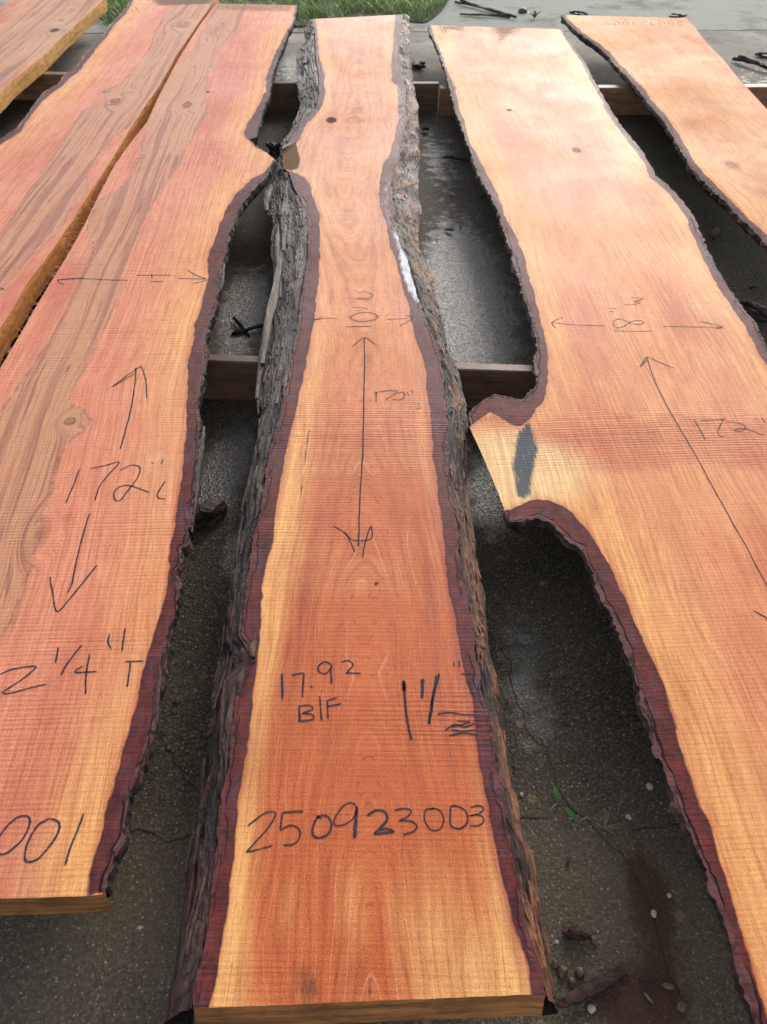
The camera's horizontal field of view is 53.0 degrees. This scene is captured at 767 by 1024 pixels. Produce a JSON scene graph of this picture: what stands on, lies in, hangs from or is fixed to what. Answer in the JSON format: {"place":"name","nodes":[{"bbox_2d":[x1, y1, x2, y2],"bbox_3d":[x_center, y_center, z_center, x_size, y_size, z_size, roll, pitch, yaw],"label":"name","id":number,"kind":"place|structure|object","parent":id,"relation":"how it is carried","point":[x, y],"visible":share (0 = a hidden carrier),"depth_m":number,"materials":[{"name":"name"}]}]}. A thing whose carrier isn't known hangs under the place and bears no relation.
{"place":"outdoors","nodes":[
{"label":"outdoors","id":0,"kind":"place"},
{"bbox_2d":[99,0,448,29],"bbox_3d":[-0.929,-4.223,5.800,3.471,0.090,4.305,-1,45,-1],"label":"grass","id":1,"kind":"structure","parent":0,"point":[326,8],"depth_m":4.63,"materials":[{"name":"green plant"}]},
{"bbox_2d":[0,0,766,1023],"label":"concrete ground","id":2,"kind":"structure","parent":0,"point":[116,966],"depth_m":1.29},
{"bbox_2d":[13,71,67,100],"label":"timber beam","id":3,"kind":"structure","parent":2,"relation":"on","point":[40,85],"depth_m":3.44,"materials":[{"name":"brown wood"}]},
{"bbox_2d":[0,0,107,113],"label":"wood slab","id":4,"kind":"structure","parent":3,"relation":"on","point":[38,38],"depth_m":3.70,"materials":[{"name":"orange wood"}]},
{"bbox_2d":[0,0,218,362],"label":"wood slab","id":5,"kind":"structure","parent":3,"relation":"on","point":[69,138],"depth_m":2.68,"materials":[{"name":"orange wood"}]},
{"bbox_2d":[130,829,191,841],"bbox_3d":[-0.329,0.473,1.125,0.104,0.001,0.016,3,45,3],"label":"crack","id":6,"kind":"object","parent":2,"relation":"on","point":[159,836],"visible":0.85,"depth_m":1.12,"materials":[{"name":"black asphalt"}]},
{"bbox_2d":[174,697,179,703],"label":"pebble","id":7,"kind":"object","parent":2,"relation":"on","point":[177,700],"visible":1,"depth_m":1.28,"materials":[{"name":"grey stone"}]},
{"bbox_2d":[160,735,196,789],"bbox_3d":[-0.326,0.392,1.206,0.007,0.001,0.125,-29,52,-26],"label":"crack","id":8,"kind":"object","parent":2,"relation":"on","point":[175,764],"visible":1,"depth_m":1.20,"materials":[{"name":"black concrete"}]},
{"bbox_2d":[194,499,227,530],"bbox_3d":[-0.358,0.004,1.573,0.086,0.054,0.056,-28,51,-25],"label":"bark piece","id":9,"kind":"object","parent":2,"relation":"on","point":[210,514],"visible":0.88,"depth_m":1.57,"materials":[{"name":"brown wood"}]},
{"bbox_2d":[232,316,249,336],"bbox_3d":[-0.390,-0.510,2.107,0.011,0.021,0.098,-24,49,-22],"label":"twig","id":10,"kind":"object","parent":2,"relation":"on","point":[238,322],"visible":1,"depth_m":2.11,"materials":[{"name":"brown wood"}]},
{"bbox_2d":[231,323,263,334],"bbox_3d":[-0.363,-0.500,2.096,0.106,0.023,0.011,-14,46,-14],"label":"twig","id":11,"kind":"object","parent":2,"relation":"on","point":[235,332],"visible":0.88,"depth_m":2.09,"materials":[{"name":"brown wood"}]},
{"bbox_2d":[0,347,535,407],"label":"timber beam","id":12,"kind":"structure","parent":2,"relation":"on","point":[230,377],"depth_m":1.81,"materials":[{"name":"brown wood"}]},
{"bbox_2d":[0,4,298,914],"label":"wood slab","id":13,"kind":"structure","parent":12,"relation":"on","point":[102,392],"depth_m":1.46,"materials":[{"name":"orange wood"}]},
{"bbox_2d":[164,14,557,1023],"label":"wood slab","id":14,"kind":"structure","parent":12,"relation":"on","point":[360,840],"depth_m":1.16,"materials":[{"name":"orange wood"}]},
{"bbox_2d":[428,25,766,1023],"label":"wood slab","id":15,"kind":"structure","parent":12,"relation":"on","point":[622,443],"depth_m":1.56,"materials":[{"name":"orange wood"}]},
{"bbox_2d":[266,141,280,154],"bbox_3d":[-0.431,-1.434,3.024,0.071,0.054,0.038,25,50,23],"label":"bark piece","id":16,"kind":"object","parent":2,"relation":"on","point":[273,147],"visible":0.95,"depth_m":3.02,"materials":[{"name":"brown wood"}]},
{"bbox_2d":[267,81,438,110],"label":"timber beam","id":17,"kind":"structure","parent":2,"relation":"on","point":[284,96],"depth_m":3.35,"materials":[{"name":"brown wood"}]},
{"bbox_2d":[412,60,425,68],"bbox_3d":[0.171,-2.234,3.837,0.065,0.034,0.087,-21,48,-20],"label":"bark piece","id":18,"kind":"object","parent":2,"relation":"on","point":[420,65],"visible":1,"depth_m":3.82,"materials":[{"name":"brown wood"}]},
{"bbox_2d":[442,155,468,161],"bbox_3d":[0.278,-1.366,2.969,0.107,0.022,0.012,5,45,5],"label":"twig","id":19,"kind":"object","parent":2,"relation":"on","point":[455,158],"visible":1,"depth_m":2.97,"materials":[{"name":"wood"}]},
{"bbox_2d":[189,57,756,866],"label":"bark crumbs","id":20,"kind":"object","parent":2,"relation":"on","point":[527,567],"visible":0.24,"depth_m":1.33,"materials":[{"name":"brown wood"}]},
{"bbox_2d":[460,13,509,17],"bbox_3d":[0.604,-2.957,4.575,0.302,0.019,0.023,9,45,9],"label":"twig","id":21,"kind":"object","parent":2,"relation":"on","point":[492,15],"visible":1,"depth_m":4.57,"materials":[{"name":"brown wood"}]},
{"bbox_2d":[454,0,516,18],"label":"twig","id":22,"kind":"object","parent":2,"relation":"on","point":[465,2],"visible":0.98,"depth_m":4.67,"materials":[{"name":"wood"}]},
{"bbox_2d":[487,631,545,745],"bbox_3d":[0.221,0.292,1.309,0.022,0.001,0.243,-10,46,-10],"label":"crack","id":23,"kind":"object","parent":2,"relation":"on","point":[514,691],"visible":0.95,"depth_m":1.30,"materials":[{"name":"black asphalt"}]},
{"bbox_2d":[518,8,526,13],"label":"pebble","id":24,"kind":"object","parent":2,"relation":"on","point":[522,10],"visible":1,"depth_m":4.64,"materials":[{"name":"stone"}]},
{"bbox_2d":[518,633,530,644],"bbox_3d":[0.252,0.226,1.373,0.024,0.004,0.024,-1,45,-1],"label":"washer","id":25,"kind":"object","parent":2,"relation":"on","point":[524,638],"visible":1,"depth_m":1.37,"materials":[{"name":"metal"}]},
{"bbox_2d":[522,10,544,18],"bbox_3d":[0.877,-2.929,4.536,0.191,0.033,0.094,-10,46,-10],"label":"weed sprout","id":26,"kind":"object","parent":2,"relation":"on","point":[534,14],"visible":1,"depth_m":4.54,"materials":[{"name":"green plant"}]},
{"bbox_2d":[521,814,548,818],"bbox_3d":[0.223,0.455,1.146,0.048,0.001,0.008,-1,45,-1],"label":"crack","id":27,"kind":"object","parent":2,"relation":"on","point":[535,817],"visible":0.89,"depth_m":1.15,"materials":[{"name":"black asphalt"}]},
{"bbox_2d":[550,786,560,809],"bbox_3d":[0.260,0.432,1.157,0.014,0.010,0.037,12,46,11],"label":"weed sprout","id":28,"kind":"object","parent":2,"relation":"on","point":[557,794],"visible":1,"depth_m":1.16,"materials":[{"name":"green plant"}]},
{"bbox_2d":[552,959,558,967],"bbox_3d":[0.225,0.591,1.006,0.010,0.008,0.010,10,46,10],"label":"pebble","id":29,"kind":"object","parent":2,"relation":"on","point":[555,963],"visible":1,"depth_m":1.00,"materials":[{"name":"grey stone"}]},
{"bbox_2d":[557,965,567,977],"bbox_3d":[0.233,0.597,0.998,0.015,0.012,0.014,-23,49,-22],"label":"pebble","id":30,"kind":"object","parent":2,"relation":"on","point":[562,970],"visible":1,"depth_m":0.99,"materials":[{"name":"grey stone"}]},
{"bbox_2d":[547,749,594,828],"bbox_3d":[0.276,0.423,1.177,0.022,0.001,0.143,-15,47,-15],"label":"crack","id":31,"kind":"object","parent":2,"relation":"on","point":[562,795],"visible":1,"depth_m":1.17,"materials":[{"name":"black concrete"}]},
{"bbox_2d":[568,977,575,987],"bbox_3d":[0.243,0.605,0.991,0.010,0.009,0.014,-20,48,-19],"label":"pebble","id":32,"kind":"object","parent":2,"relation":"on","point":[571,981],"visible":1,"depth_m":0.99,"materials":[{"name":"stone"}]},
{"bbox_2d":[564,807,587,821],"bbox_3d":[0.285,0.451,1.140,0.038,0.008,0.013,13,46,13],"label":"weed sprout","id":33,"kind":"object","parent":2,"relation":"on","point":[571,814],"visible":1,"depth_m":1.14,"materials":[{"name":"green plant"}]},
{"bbox_2d":[562,928,591,940],"bbox_3d":[0.258,0.562,1.024,0.039,0.019,0.012,5,45,5],"label":"bark piece","id":34,"kind":"object","parent":2,"relation":"on","point":[575,934],"visible":1,"depth_m":1.02,"materials":[{"name":"brown wood"}]},
{"bbox_2d":[569,10,587,15],"bbox_3d":[1.170,-2.986,4.604,0.113,0.029,0.029,8,45,8],"label":"twig","id":35,"kind":"object","parent":2,"relation":"on","point":[574,12],"visible":0.86,"depth_m":4.60,"materials":[{"name":"wood"}]},
{"bbox_2d":[575,966,584,977],"bbox_3d":[0.255,0.597,0.998,0.013,0.009,0.014,-20,48,-19],"label":"pebble","id":36,"kind":"object","parent":2,"relation":"on","point":[579,971],"visible":1,"depth_m":0.99,"materials":[{"name":"stone"}]},
{"bbox_2d":[587,1004,595,1013],"bbox_3d":[0.262,0.626,0.970,0.011,0.007,0.010,-20,48,-19],"label":"pebble","id":37,"kind":"object","parent":2,"relation":"on","point":[591,1008],"visible":1,"depth_m":0.97,"materials":[{"name":"white stone"}]},
{"bbox_2d":[556,962,630,1007],"bbox_3d":[0.269,0.604,0.978,0.110,0.022,0.019,-17,47,-17],"label":"bark piece","id":38,"kind":"object","parent":2,"relation":"on","point":[603,982],"visible":0.99,"depth_m":0.97,"materials":[{"name":"brown wood"}]},
{"bbox_2d":[591,935,597,945],"bbox_3d":[0.281,0.572,1.025,0.012,0.010,0.011,26,50,24],"label":"pebble","id":39,"kind":"object","parent":2,"relation":"on","point":[594,940],"visible":1,"depth_m":1.02,"materials":[{"name":"grey stone"}]},
{"bbox_2d":[439,84,766,115],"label":"timber beam","id":40,"kind":"structure","parent":2,"relation":"on","point":[622,100],"depth_m":3.31,"materials":[{"name":"brown wood"}]},
{"bbox_2d":[560,15,766,254],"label":"wood slab","id":41,"kind":"structure","parent":40,"relation":"on","point":[706,108],"depth_m":3.02,"materials":[{"name":"orange wood"}]},
{"bbox_2d":[596,809,622,835],"bbox_3d":[0.334,0.458,1.131,0.036,0.009,0.028,33,53,29],"label":"weed sprout","id":42,"kind":"object","parent":2,"relation":"on","point":[605,821],"visible":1,"depth_m":1.13,"materials":[{"name":"plant"}]},
{"bbox_2d":[596,830,682,1000],"bbox_3d":[0.358,0.545,1.055,0.023,0.002,0.236,-12,46,-12],"label":"crack","id":43,"kind":"object","parent":2,"relation":"on","point":[650,910],"visible":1,"depth_m":1.05,"materials":[{"name":"black asphalt"}]},
{"bbox_2d":[638,975,658,981],"bbox_3d":[0.341,0.599,0.988,0.026,0.014,0.008,-1,45,-1],"label":"bark piece","id":44,"kind":"object","parent":2,"relation":"on","point":[646,978],"visible":1,"depth_m":0.98,"materials":[{"name":"brown wood"}]},
{"bbox_2d":[646,783,652,789],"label":"pebble","id":45,"kind":"object","parent":2,"relation":"on","point":[649,786],"visible":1,"depth_m":1.18,"materials":[{"name":"grey stone"}]},
{"bbox_2d":[651,910,656,917],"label":"pebble","id":46,"kind":"object","parent":2,"relation":"on","point":[653,913],"visible":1,"depth_m":1.05,"materials":[{"name":"grey stone"}]},
{"bbox_2d":[631,823,678,830],"bbox_3d":[0.405,0.465,1.135,0.080,0.001,0.010,-1,45,-1],"label":"crack","id":47,"kind":"object","parent":2,"relation":"on","point":[655,827],"visible":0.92,"depth_m":1.14,"materials":[{"name":"black asphalt"}]},
{"bbox_2d":[661,982,673,989],"bbox_3d":[0.365,0.609,0.987,0.016,0.009,0.008,9,45,9],"label":"pebble","id":48,"kind":"object","parent":2,"relation":"on","point":[667,986],"visible":1,"depth_m":0.98,"materials":[{"name":"grey stone"}]},
{"bbox_2d":[669,13,686,17],"bbox_3d":[1.751,-2.952,4.572,0.102,0.023,0.016,6,45,6],"label":"twig","id":49,"kind":"object","parent":2,"relation":"on","point":[679,15],"visible":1,"depth_m":4.57,"materials":[{"name":"brown wood"}]},
{"bbox_2d":[676,1000,685,1012],"bbox_3d":[0.376,0.624,0.972,0.012,0.008,0.013,4,45,4],"label":"pebble","id":50,"kind":"object","parent":2,"relation":"on","point":[680,1006],"visible":1,"depth_m":0.97,"materials":[{"name":"grey stone"}]},
{"bbox_2d":[710,227,719,239],"bbox_3d":[1.082,-0.911,2.507,0.029,0.027,0.102,19,48,18],"label":"bark piece","id":51,"kind":"object","parent":2,"relation":"on","point":[714,232],"visible":1,"depth_m":2.49,"materials":[{"name":"wood"}]},
{"bbox_2d":[732,55,766,69],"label":"twig","id":52,"kind":"object","parent":2,"relation":"on","point":[742,58],"visible":1,"depth_m":3.86,"materials":[{"name":"brown wood"}]},
{"bbox_2d":[740,299,766,322],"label":"bark piece","id":53,"kind":"object","parent":2,"relation":"on","point":[756,311],"visible":0.91,"depth_m":2.14,"materials":[{"name":"wood"}]},
{"bbox_2d":[755,52,766,57],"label":"twig","id":54,"kind":"object","parent":2,"relation":"on","point":[760,54],"visible":1,"depth_m":3.98,"materials":[{"name":"brown wood"}]}
]}

